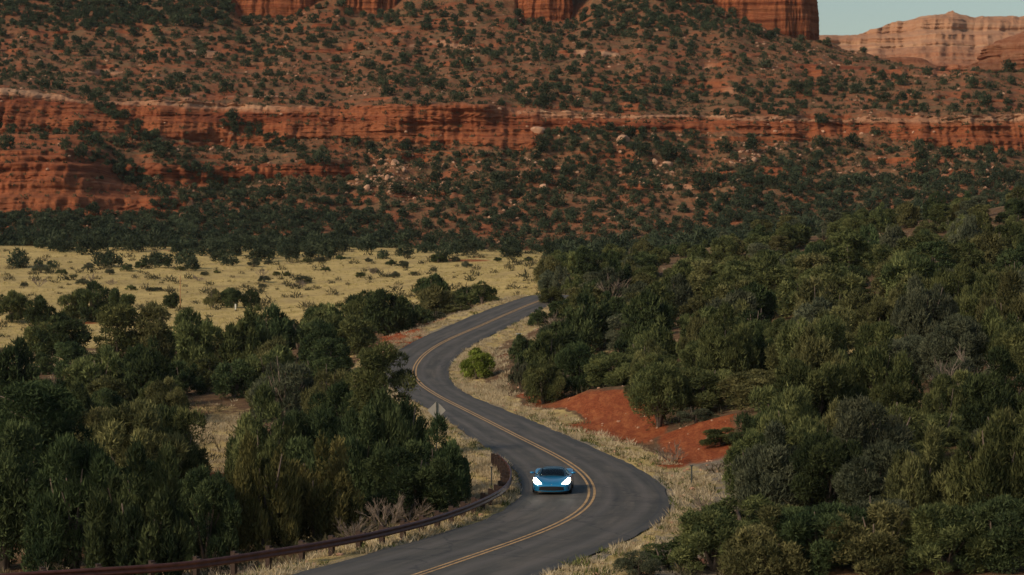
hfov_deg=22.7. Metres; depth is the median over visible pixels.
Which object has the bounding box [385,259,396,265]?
field shrub
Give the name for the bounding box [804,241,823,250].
juniper tree
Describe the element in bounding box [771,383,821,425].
juniper tree
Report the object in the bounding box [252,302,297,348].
juniper tree
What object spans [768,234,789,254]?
pinyon pine
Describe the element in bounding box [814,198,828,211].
hillside juniper
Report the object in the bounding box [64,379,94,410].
juniper tree
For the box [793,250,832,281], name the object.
pinyon pine
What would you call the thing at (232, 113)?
hillside juniper
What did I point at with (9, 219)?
hillside juniper
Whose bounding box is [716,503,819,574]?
juniper tree
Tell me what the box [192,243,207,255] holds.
hillside juniper
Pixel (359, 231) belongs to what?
hillside juniper
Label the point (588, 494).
road marking
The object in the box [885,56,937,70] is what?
rock dome
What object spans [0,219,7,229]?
hillside juniper
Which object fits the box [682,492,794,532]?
juniper tree
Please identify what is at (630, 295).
pinyon pine
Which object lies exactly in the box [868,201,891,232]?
juniper tree
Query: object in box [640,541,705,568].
roadside bush
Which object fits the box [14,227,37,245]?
hillside juniper
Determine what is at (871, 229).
juniper tree
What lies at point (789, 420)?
juniper tree
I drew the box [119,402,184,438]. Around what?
juniper tree
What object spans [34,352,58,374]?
juniper tree
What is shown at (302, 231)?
hillside juniper
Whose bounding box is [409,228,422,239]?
hillside juniper
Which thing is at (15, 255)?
hillside juniper
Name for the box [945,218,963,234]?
juniper tree
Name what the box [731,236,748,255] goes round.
juniper tree
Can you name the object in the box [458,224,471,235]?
hillside juniper
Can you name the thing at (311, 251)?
hillside juniper
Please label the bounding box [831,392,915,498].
juniper tree
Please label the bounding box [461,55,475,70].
hillside juniper
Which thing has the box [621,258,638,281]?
juniper tree
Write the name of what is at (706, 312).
juniper tree
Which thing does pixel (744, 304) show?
juniper tree
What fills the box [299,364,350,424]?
roadside bush
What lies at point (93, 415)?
juniper tree
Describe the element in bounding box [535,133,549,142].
hillside juniper
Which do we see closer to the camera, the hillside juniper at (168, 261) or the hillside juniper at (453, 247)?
the hillside juniper at (168, 261)
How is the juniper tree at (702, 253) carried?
on the ground at (604, 408)
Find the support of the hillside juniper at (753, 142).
on the hillside
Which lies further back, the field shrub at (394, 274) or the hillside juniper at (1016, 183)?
the hillside juniper at (1016, 183)
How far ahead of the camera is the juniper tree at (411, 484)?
118.21 m
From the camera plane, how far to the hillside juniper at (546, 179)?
641.88 m
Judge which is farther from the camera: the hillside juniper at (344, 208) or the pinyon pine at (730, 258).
the hillside juniper at (344, 208)
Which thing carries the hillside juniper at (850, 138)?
on the hillside
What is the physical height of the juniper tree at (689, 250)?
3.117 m
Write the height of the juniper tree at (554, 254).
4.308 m
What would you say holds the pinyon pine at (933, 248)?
on the ground at (604, 408)
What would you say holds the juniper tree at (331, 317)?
on the ground at (604, 408)
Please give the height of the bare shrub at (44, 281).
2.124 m
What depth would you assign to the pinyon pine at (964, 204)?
389.68 m
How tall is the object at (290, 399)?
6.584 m
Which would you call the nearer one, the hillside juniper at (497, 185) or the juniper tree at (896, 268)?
the juniper tree at (896, 268)
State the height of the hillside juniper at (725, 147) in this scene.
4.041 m
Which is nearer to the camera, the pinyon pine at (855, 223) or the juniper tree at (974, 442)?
the juniper tree at (974, 442)
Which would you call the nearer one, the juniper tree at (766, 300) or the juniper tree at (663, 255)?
the juniper tree at (766, 300)
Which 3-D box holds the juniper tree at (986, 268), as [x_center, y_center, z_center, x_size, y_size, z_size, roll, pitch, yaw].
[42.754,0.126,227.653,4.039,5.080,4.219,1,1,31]
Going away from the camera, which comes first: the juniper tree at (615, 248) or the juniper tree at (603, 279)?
the juniper tree at (603, 279)
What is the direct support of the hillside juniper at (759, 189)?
on the hillside
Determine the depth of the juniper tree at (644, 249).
416.63 m
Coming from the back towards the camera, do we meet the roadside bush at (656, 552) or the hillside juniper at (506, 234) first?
the hillside juniper at (506, 234)
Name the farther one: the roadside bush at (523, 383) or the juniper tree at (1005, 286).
the roadside bush at (523, 383)
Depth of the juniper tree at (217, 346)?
270.82 m
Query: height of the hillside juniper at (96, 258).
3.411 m
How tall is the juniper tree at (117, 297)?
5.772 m
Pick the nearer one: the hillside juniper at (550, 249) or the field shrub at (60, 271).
the field shrub at (60, 271)
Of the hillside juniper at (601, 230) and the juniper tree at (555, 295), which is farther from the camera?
the hillside juniper at (601, 230)
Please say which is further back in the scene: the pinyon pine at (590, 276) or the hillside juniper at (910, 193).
the hillside juniper at (910, 193)
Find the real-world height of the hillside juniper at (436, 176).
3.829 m
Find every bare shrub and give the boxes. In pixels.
[31,276,47,286]
[208,565,253,574]
[256,269,267,275]
[293,280,305,287]
[355,493,407,524]
[382,490,434,521]
[542,311,566,323]
[595,277,629,297]
[651,441,687,463]
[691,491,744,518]
[926,348,1019,384]
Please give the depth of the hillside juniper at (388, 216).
609.72 m
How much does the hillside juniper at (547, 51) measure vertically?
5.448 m
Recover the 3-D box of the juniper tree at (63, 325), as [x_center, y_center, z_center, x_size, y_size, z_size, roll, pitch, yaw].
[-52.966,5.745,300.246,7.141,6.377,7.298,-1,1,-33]
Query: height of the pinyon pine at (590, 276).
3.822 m
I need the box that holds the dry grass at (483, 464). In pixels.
[3,222,927,574]
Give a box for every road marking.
[412,300,589,574]
[415,301,595,574]
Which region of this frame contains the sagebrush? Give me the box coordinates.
[333,515,377,536]
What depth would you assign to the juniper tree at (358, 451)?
125.45 m
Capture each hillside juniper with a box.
[0,134,16,148]
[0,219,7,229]
[0,239,15,245]
[2,232,17,243]
[4,214,18,227]
[6,246,29,267]
[7,210,22,218]
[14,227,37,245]
[45,228,67,250]
[48,229,69,244]
[48,238,63,251]
[59,241,74,252]
[71,233,98,254]
[73,144,88,159]
[75,6,90,20]
[83,214,97,224]
[85,132,103,145]
[85,201,100,214]
[89,251,108,265]
[91,226,110,240]
[92,236,107,250]
[95,235,108,245]
[98,247,124,266]
[107,232,126,248]
[111,132,130,147]
[112,164,125,177]
[116,226,136,237]
[116,234,136,249]
[118,109,132,118]
[125,237,147,251]
[135,216,149,229]
[138,253,154,264]
[139,129,156,141]
[140,49,158,63]
[144,228,165,249]
[147,250,162,264]
[150,137,168,149]
[151,252,172,268]
[153,145,169,157]
[155,182,171,197]
[166,238,185,252]
[174,247,196,267]
[175,239,192,251]
[180,234,198,245]
[184,254,201,270]
[189,212,204,222]
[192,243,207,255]
[201,236,218,249]
[204,239,221,254]
[205,179,222,191]
[209,249,228,262]
[215,239,227,252]
[217,78,234,93]
[218,251,239,265]
[225,108,239,121]
[227,242,242,255]
[228,187,245,200]
[236,228,252,238]
[242,236,253,251]
[246,199,259,208]
[247,243,275,261]
[248,187,268,201]
[251,232,272,248]
[257,204,271,214]
[263,247,276,258]
[268,189,284,198]
[269,229,280,236]
[270,235,283,250]
[276,243,295,256]
[277,236,298,253]
[277,244,290,256]
[280,204,292,217]
[282,231,300,244]
[283,244,300,260]
[293,227,306,235]
[300,183,316,193]
[301,247,315,258]
[307,238,325,255]
[310,225,325,234]
[312,146,331,163]
[313,235,335,251]
[316,238,339,258]
[318,207,332,218]
[319,211,335,225]
[324,183,337,193]
[326,229,347,244]
[334,222,348,234]
[335,238,349,251]
[337,205,352,214]
[345,212,359,224]
[351,238,361,247]
[353,227,366,236]
[358,234,378,251]
[360,233,379,245]
[370,231,383,242]
[377,228,391,238]
[380,212,394,222]
[382,222,397,232]
[386,232,404,247]
[389,181,405,192]
[390,229,414,249]
[395,243,414,256]
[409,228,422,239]
[416,96,431,105]
[421,234,438,244]
[424,182,441,196]
[428,169,443,180]
[431,80,445,91]
[434,247,451,260]
[446,240,463,255]
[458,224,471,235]
[460,33,475,46]
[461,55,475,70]
[461,241,479,253]
[467,231,482,246]
[475,189,491,198]
[490,169,506,182]
[492,180,507,191]
[496,237,520,252]
[500,210,515,220]
[500,246,517,257]
[502,231,517,238]
[506,240,523,249]
[507,235,525,250]
[519,169,535,182]
[521,190,537,202]
[533,140,548,151]
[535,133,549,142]
[536,92,552,108]
[537,218,553,231]
[538,81,553,94]
[538,172,554,183]
[539,159,556,170]
[541,46,557,60]
[541,240,559,255]
[547,237,564,244]
[548,192,565,206]
[549,210,563,222]
[555,221,570,232]
[556,236,585,252]
[557,177,575,190]
[561,235,571,241]
[567,134,581,145]
[583,164,598,173]
[586,240,605,254]
[592,236,607,241]
[596,227,608,235]
[619,124,636,136]
[624,207,638,219]
[633,141,649,157]
[660,146,678,160]
[690,169,704,182]
[691,177,708,189]
[705,167,726,181]
[708,200,722,213]
[716,192,730,204]
[718,139,733,152]
[726,210,741,221]
[728,192,742,205]
[744,137,760,151]
[750,184,765,196]
[758,57,772,67]
[763,174,778,188]
[763,203,778,216]
[787,165,803,177]
[787,172,802,183]
[787,207,802,215]
[790,79,804,91]
[806,158,822,169]
[811,134,826,148]
[813,181,827,191]
[813,192,829,204]
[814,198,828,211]
[826,197,839,207]
[830,187,846,201]
[842,131,859,147]
[850,170,871,184]
[862,197,877,207]
[876,91,891,101]
[898,188,913,199]
[909,171,931,186]
[909,198,920,204]
[910,201,924,220]
[913,149,927,162]
[915,158,929,171]
[931,180,946,192]
[939,144,955,157]
[973,165,987,176]
[976,178,991,187]
[989,173,1003,183]
[998,194,1005,206]
[999,169,1021,184]
[1001,58,1017,72]
[1012,181,1023,188]
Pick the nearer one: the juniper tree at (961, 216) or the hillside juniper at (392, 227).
the juniper tree at (961, 216)
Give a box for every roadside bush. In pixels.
[162,292,182,308]
[202,288,222,307]
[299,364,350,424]
[422,311,446,319]
[441,303,471,312]
[459,346,495,378]
[507,360,528,391]
[520,359,566,393]
[611,550,663,574]
[622,381,636,398]
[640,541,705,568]
[676,407,718,423]
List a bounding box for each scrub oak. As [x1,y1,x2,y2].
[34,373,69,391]
[290,324,299,348]
[298,358,333,377]
[412,274,439,293]
[413,304,434,323]
[453,286,488,305]
[453,292,467,306]
[466,280,499,303]
[585,342,595,357]
[597,258,609,268]
[614,342,677,369]
[622,249,641,259]
[660,244,678,256]
[663,268,672,277]
[726,308,777,339]
[816,229,829,239]
[851,496,911,545]
[864,333,923,355]
[868,401,928,453]
[918,412,972,446]
[938,219,953,231]
[968,418,999,438]
[993,209,1013,223]
[998,231,1014,252]
[1002,261,1023,273]
[1005,215,1023,227]
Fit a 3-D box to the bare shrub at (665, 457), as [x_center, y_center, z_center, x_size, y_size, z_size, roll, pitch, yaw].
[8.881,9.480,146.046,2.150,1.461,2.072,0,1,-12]
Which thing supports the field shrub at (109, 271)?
on the ground at (604, 408)
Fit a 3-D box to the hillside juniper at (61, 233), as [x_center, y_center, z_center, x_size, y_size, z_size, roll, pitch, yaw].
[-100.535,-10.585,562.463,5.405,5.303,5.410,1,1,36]
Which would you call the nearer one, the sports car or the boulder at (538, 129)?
the sports car
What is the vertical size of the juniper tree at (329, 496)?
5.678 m
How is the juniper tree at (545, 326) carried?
on the ground at (604, 408)
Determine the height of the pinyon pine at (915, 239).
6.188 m
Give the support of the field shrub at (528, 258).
on the ground at (604, 408)
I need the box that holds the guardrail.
[0,453,511,574]
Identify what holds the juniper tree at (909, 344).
on the ground at (604, 408)
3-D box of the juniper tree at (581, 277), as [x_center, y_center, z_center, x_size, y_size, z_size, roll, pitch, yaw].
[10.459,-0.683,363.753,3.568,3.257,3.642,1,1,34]
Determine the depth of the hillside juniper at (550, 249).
514.84 m
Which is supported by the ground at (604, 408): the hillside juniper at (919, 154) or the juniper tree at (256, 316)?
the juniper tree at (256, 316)
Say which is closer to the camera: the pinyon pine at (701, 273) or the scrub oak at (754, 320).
the scrub oak at (754, 320)
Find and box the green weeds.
[228,293,728,574]
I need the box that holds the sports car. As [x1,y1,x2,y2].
[530,466,575,492]
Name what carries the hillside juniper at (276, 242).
on the ground at (604, 408)
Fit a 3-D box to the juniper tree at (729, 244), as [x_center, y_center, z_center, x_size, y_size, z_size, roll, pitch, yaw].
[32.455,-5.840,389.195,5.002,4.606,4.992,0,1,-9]
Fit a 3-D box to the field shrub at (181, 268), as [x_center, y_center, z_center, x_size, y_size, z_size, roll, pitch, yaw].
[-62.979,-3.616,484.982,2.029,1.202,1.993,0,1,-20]
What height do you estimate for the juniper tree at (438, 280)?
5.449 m
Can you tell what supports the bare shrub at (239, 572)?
on the ground at (604, 408)
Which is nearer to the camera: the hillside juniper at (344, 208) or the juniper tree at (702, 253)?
the juniper tree at (702, 253)
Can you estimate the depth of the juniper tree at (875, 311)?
200.97 m
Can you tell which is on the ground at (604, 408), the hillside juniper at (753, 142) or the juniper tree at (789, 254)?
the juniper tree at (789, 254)
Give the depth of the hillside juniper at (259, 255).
518.51 m
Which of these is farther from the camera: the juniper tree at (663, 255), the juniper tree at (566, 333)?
the juniper tree at (663, 255)
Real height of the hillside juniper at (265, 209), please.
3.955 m
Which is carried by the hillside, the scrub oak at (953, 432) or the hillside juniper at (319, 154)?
the hillside juniper at (319, 154)
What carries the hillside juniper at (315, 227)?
on the hillside
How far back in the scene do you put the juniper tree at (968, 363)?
151.82 m
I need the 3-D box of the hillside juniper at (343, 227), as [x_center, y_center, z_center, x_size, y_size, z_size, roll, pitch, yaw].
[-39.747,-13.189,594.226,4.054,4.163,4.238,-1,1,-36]
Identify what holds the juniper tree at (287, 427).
on the ground at (604, 408)
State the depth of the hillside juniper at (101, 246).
561.45 m
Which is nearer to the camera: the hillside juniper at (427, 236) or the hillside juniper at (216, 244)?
the hillside juniper at (216, 244)
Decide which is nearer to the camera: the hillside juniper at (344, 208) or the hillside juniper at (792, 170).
the hillside juniper at (344, 208)
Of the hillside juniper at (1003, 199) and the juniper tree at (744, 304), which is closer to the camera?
the juniper tree at (744, 304)
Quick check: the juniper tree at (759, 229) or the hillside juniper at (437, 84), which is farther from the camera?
the hillside juniper at (437, 84)
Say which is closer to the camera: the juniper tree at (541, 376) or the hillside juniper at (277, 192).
the juniper tree at (541, 376)
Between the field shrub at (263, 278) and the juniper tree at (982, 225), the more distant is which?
the field shrub at (263, 278)
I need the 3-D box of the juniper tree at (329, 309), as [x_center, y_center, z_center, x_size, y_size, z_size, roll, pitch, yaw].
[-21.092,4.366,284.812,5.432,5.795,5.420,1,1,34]
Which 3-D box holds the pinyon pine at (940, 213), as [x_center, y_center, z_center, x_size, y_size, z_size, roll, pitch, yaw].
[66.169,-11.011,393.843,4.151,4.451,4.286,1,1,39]
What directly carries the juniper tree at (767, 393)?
on the ground at (604, 408)
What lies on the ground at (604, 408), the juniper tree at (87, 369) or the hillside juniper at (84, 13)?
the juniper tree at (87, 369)
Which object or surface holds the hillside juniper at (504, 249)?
on the ground at (604, 408)
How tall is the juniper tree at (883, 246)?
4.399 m
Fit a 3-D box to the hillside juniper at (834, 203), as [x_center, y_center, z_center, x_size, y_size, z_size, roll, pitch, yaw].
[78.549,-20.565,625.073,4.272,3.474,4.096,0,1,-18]
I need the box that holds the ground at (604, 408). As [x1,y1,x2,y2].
[0,206,1023,574]
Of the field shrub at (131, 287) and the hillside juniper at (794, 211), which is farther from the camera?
the hillside juniper at (794, 211)
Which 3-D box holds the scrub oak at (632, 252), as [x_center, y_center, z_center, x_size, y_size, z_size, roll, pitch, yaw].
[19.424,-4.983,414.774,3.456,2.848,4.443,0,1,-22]
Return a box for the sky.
[817,0,1023,34]
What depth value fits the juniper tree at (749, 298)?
230.92 m
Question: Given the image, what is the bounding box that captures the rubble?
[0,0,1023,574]
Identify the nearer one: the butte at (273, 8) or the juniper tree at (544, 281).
the juniper tree at (544, 281)
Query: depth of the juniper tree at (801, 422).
123.87 m
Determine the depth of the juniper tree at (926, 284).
227.33 m
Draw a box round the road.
[292,295,670,574]
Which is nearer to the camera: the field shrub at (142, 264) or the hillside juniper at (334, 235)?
the field shrub at (142, 264)
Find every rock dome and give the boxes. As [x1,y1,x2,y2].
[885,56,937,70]
[963,31,1023,72]
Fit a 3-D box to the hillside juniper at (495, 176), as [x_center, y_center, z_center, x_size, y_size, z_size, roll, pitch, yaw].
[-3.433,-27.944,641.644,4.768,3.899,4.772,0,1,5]
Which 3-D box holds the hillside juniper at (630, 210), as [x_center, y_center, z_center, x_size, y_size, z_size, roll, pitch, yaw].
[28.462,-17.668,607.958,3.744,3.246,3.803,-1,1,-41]
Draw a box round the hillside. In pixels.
[0,0,1023,249]
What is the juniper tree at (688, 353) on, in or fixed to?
on the ground at (604, 408)
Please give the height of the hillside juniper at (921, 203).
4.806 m
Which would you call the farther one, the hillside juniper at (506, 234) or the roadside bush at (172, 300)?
the hillside juniper at (506, 234)
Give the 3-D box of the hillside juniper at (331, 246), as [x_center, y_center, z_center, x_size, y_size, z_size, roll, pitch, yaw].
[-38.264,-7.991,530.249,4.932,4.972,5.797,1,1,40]
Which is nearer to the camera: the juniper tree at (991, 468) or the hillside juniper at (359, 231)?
the juniper tree at (991, 468)
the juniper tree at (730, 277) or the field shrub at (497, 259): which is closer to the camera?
the juniper tree at (730, 277)
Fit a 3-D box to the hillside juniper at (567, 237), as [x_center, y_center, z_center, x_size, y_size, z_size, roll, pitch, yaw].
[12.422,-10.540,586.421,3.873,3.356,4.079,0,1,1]
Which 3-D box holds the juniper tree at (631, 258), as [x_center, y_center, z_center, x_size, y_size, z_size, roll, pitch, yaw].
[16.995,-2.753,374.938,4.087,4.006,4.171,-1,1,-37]
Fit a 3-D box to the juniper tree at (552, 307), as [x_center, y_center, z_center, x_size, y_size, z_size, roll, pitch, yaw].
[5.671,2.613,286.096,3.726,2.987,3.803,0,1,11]
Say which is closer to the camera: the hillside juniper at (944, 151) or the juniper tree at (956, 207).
the juniper tree at (956, 207)
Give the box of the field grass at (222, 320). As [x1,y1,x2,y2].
[0,244,540,348]
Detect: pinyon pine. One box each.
[0,376,91,518]
[0,410,14,434]
[51,340,88,389]
[93,300,141,357]
[132,299,174,362]
[306,337,355,385]
[343,339,420,417]
[564,304,613,341]
[579,271,599,287]
[604,313,635,351]
[622,292,640,310]
[675,256,703,266]
[686,258,726,297]
[705,250,731,266]
[707,259,756,285]
[722,254,740,262]
[747,242,769,257]
[750,219,773,234]
[750,265,800,316]
[753,249,786,271]
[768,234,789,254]
[774,228,795,250]
[775,215,797,229]
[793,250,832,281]
[798,268,835,279]
[819,211,842,230]
[819,228,874,279]
[836,265,873,293]
[838,214,860,231]
[842,217,863,232]
[861,217,879,234]
[868,248,896,275]
[882,208,896,223]
[892,233,937,259]
[910,440,954,462]
[912,240,955,272]
[915,240,969,262]
[927,203,952,225]
[950,197,970,202]
[955,200,979,216]
[967,204,992,228]
[971,194,987,205]
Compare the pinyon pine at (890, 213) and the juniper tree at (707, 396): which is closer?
the juniper tree at (707, 396)
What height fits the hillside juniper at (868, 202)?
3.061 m
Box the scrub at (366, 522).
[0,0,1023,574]
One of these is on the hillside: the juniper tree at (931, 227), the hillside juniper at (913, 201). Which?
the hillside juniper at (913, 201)
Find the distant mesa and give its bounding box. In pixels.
[819,10,1023,70]
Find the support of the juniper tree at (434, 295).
on the ground at (604, 408)
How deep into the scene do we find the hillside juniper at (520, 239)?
571.08 m
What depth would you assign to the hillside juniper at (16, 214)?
599.66 m
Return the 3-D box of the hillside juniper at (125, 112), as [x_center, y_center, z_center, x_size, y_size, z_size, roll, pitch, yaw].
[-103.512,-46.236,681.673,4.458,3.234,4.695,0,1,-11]
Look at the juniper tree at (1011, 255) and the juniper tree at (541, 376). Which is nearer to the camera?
the juniper tree at (541, 376)
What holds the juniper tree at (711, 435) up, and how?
on the ground at (604, 408)
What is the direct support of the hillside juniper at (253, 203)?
on the hillside
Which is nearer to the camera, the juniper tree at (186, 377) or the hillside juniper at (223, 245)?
the juniper tree at (186, 377)
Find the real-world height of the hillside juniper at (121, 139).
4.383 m
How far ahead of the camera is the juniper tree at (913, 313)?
197.21 m
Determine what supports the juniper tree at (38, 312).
on the ground at (604, 408)
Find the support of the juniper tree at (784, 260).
on the ground at (604, 408)
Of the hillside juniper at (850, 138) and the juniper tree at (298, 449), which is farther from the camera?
the hillside juniper at (850, 138)
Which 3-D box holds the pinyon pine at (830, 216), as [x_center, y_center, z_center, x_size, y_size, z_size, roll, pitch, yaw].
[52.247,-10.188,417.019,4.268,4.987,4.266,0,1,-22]
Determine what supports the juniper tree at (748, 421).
on the ground at (604, 408)
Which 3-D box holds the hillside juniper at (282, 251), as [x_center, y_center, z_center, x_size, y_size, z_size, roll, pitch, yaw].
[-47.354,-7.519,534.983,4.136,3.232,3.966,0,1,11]
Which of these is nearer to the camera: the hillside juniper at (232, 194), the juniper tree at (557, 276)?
the juniper tree at (557, 276)
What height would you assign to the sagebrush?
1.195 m
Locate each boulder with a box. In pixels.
[364,185,369,190]
[391,159,399,164]
[530,126,544,133]
[616,134,629,141]
[661,161,672,166]
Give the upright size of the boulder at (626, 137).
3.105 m
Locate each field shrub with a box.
[31,262,50,272]
[55,268,68,274]
[75,278,90,284]
[82,262,94,268]
[104,269,113,274]
[119,263,132,271]
[125,284,138,289]
[134,260,148,268]
[152,286,162,290]
[175,266,184,270]
[247,259,259,266]
[257,276,270,281]
[263,259,273,264]
[292,274,311,282]
[301,257,311,261]
[313,256,325,262]
[321,266,330,271]
[335,254,346,259]
[355,272,365,277]
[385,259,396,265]
[388,271,399,277]
[397,259,408,267]
[430,253,447,262]
[451,256,460,261]
[461,261,472,267]
[493,257,501,260]
[523,256,533,260]
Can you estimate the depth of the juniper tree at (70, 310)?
373.14 m
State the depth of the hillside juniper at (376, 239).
580.63 m
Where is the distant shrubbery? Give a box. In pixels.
[0,0,1023,268]
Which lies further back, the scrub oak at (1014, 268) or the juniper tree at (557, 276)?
the juniper tree at (557, 276)
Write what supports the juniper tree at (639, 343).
on the ground at (604, 408)
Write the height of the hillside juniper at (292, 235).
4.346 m
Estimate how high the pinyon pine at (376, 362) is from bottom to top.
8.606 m
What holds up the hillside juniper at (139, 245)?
on the ground at (604, 408)
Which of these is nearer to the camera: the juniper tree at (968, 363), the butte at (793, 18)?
the juniper tree at (968, 363)
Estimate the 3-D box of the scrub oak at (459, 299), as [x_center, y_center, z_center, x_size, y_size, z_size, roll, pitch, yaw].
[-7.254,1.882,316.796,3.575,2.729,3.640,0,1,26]
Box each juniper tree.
[0,289,27,322]
[0,334,41,401]
[0,417,55,570]
[18,431,122,571]
[22,321,55,352]
[23,294,56,326]
[31,310,91,356]
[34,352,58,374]
[40,436,87,472]
[56,288,84,320]
[60,351,99,392]
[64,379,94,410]
[66,405,108,444]
[68,343,126,401]
[68,412,87,428]
[74,280,110,321]
[75,406,111,427]
[78,395,191,479]
[79,434,196,574]
[87,374,132,404]
[91,387,127,417]
[103,287,136,320]
[110,457,181,538]
[119,343,142,394]
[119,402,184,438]
[120,334,175,406]
[133,326,178,366]
[137,378,189,409]
[143,376,190,420]
[159,405,213,498]
[168,360,207,394]
[171,304,221,368]
[176,462,242,566]
[187,352,223,391]
[207,325,224,361]
[210,357,255,397]
[216,304,272,371]
[219,287,244,307]
[221,425,302,553]
[223,378,301,480]
[235,303,262,330]
[240,289,260,306]
[244,379,280,422]
[245,343,295,388]
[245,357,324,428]
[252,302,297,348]
[253,333,296,377]
[268,406,347,447]
[280,429,365,541]
[284,315,298,328]
[284,407,351,472]
[296,305,315,329]
[296,321,351,371]
[299,302,344,327]
[299,317,336,338]
[300,309,340,341]
[306,378,360,419]
[331,400,395,525]
[334,314,378,355]
[336,295,378,330]
[338,401,416,436]
[345,289,377,315]
[353,382,431,519]
[361,438,463,523]
[362,287,413,335]
[395,300,419,331]
[412,410,472,507]
[414,283,456,314]
[418,273,450,301]
[507,332,532,369]
[522,358,566,403]
[523,329,565,372]
[527,306,548,325]
[528,318,585,356]
[532,254,563,283]
[536,324,573,337]
[537,269,559,290]
[537,286,563,302]
[547,298,569,319]
[548,266,570,294]
[550,249,566,257]
[554,340,612,394]
[555,254,569,275]
[557,287,609,317]
[560,274,582,294]
[561,280,612,351]
[565,246,593,274]
[566,285,602,299]
[573,247,602,274]
[575,272,594,282]
[582,351,632,386]
[590,279,596,291]
[595,266,628,295]
[596,250,632,296]
[600,249,622,268]
[601,289,623,315]
[602,243,625,259]
[612,288,677,353]
[617,280,654,312]
[618,256,641,267]
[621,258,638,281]
[625,339,647,358]
[627,352,681,384]
[627,359,691,426]
[628,271,657,285]
[628,337,669,379]
[629,233,654,250]
[632,251,659,272]
[632,262,664,282]
[632,279,679,326]
[632,312,677,360]
[635,241,650,253]
[649,246,670,264]
[662,259,697,292]
[662,509,759,574]
[666,273,694,316]
[667,366,741,411]
[675,305,721,341]
[675,317,691,362]
[676,241,690,257]
[677,339,700,368]
[678,294,713,315]
[678,311,712,355]
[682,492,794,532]
[686,243,705,257]
[690,239,709,259]
[694,299,760,373]
[698,269,752,299]
[698,427,742,446]
[707,287,757,319]
[709,235,739,259]
[712,279,752,302]
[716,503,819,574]
[717,368,776,410]
[720,427,775,498]
[722,280,779,325]
[725,255,753,266]
[725,298,753,325]
[728,409,785,447]
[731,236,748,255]
[731,418,820,508]
[739,324,773,370]
[743,233,770,255]
[746,224,771,238]
[746,384,791,416]
[747,247,787,297]
[748,380,817,444]
[749,510,829,536]
[756,425,839,499]
[763,317,795,342]
[764,332,780,374]
[766,357,856,418]
[771,222,805,248]
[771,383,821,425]
[771,499,869,574]
[775,274,822,318]
[775,312,852,374]
[780,248,801,265]
[780,255,797,265]
[782,324,855,416]
[784,252,811,277]
[784,413,836,445]
[787,431,864,505]
[790,222,811,245]
[790,248,813,256]
[792,275,843,317]
[792,295,831,324]
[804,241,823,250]
[806,239,823,245]
[809,262,866,300]
[810,240,838,262]
[811,305,856,359]
[817,394,870,434]
[821,499,932,574]
[826,219,842,236]
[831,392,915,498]
[831,439,920,508]
[838,287,885,331]
[844,315,925,409]
[848,300,893,346]
[852,223,888,264]
[854,207,868,216]
[855,213,867,224]
[855,321,905,344]
[865,243,897,276]
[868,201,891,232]
[868,379,921,423]
[870,253,904,297]
[875,334,931,375]
[876,249,936,299]
[878,282,906,321]
[878,419,963,509]
[879,224,912,251]
[880,223,906,237]
[886,269,931,300]
[890,274,958,338]
[890,500,995,574]
[891,201,920,227]
[913,219,938,233]
[914,227,936,245]
[915,313,988,380]
[915,374,972,445]
[922,191,948,219]
[922,229,942,240]
[928,271,981,293]
[928,369,973,407]
[929,262,991,311]
[931,356,991,404]
[936,493,1023,574]
[942,405,1023,525]
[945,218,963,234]
[947,200,967,218]
[947,213,977,231]
[947,214,989,244]
[947,220,962,236]
[948,237,985,271]
[948,433,1023,492]
[951,197,964,220]
[953,271,1011,335]
[955,344,1023,432]
[960,190,977,199]
[961,230,1005,265]
[966,303,1022,374]
[972,210,994,232]
[975,261,1007,282]
[975,267,1023,358]
[988,267,1020,304]
[992,323,1023,380]
[994,220,1023,247]
[994,240,1023,271]
[996,403,1023,448]
[1003,197,1023,218]
[1005,185,1023,201]
[1005,214,1023,226]
[1009,406,1023,447]
[1012,231,1023,248]
[1012,270,1023,294]
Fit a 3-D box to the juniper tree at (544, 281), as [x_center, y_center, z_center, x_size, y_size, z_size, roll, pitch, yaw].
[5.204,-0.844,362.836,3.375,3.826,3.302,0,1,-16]
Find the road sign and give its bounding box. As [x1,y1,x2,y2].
[428,402,444,450]
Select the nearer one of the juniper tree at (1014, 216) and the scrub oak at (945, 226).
the juniper tree at (1014, 216)
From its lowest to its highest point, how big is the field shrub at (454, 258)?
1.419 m
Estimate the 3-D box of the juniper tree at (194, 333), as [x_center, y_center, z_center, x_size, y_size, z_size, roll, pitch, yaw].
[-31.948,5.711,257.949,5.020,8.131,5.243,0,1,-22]
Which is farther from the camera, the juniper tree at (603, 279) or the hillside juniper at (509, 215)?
the hillside juniper at (509, 215)
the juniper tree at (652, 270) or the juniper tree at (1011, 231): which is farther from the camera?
the juniper tree at (1011, 231)
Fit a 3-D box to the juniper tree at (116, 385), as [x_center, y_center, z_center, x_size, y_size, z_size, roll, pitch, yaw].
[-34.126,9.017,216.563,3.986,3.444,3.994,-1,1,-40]
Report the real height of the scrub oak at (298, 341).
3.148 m
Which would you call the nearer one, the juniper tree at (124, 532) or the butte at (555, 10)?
the juniper tree at (124, 532)
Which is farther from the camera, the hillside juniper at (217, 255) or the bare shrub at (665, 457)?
the hillside juniper at (217, 255)
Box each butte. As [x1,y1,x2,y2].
[236,0,321,17]
[343,0,396,13]
[517,0,572,20]
[710,0,818,40]
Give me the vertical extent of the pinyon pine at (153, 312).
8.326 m
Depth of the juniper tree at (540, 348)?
221.10 m
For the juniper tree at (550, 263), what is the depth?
368.33 m
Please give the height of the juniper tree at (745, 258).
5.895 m
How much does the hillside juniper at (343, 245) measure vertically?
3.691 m
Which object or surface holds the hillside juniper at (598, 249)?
on the ground at (604, 408)

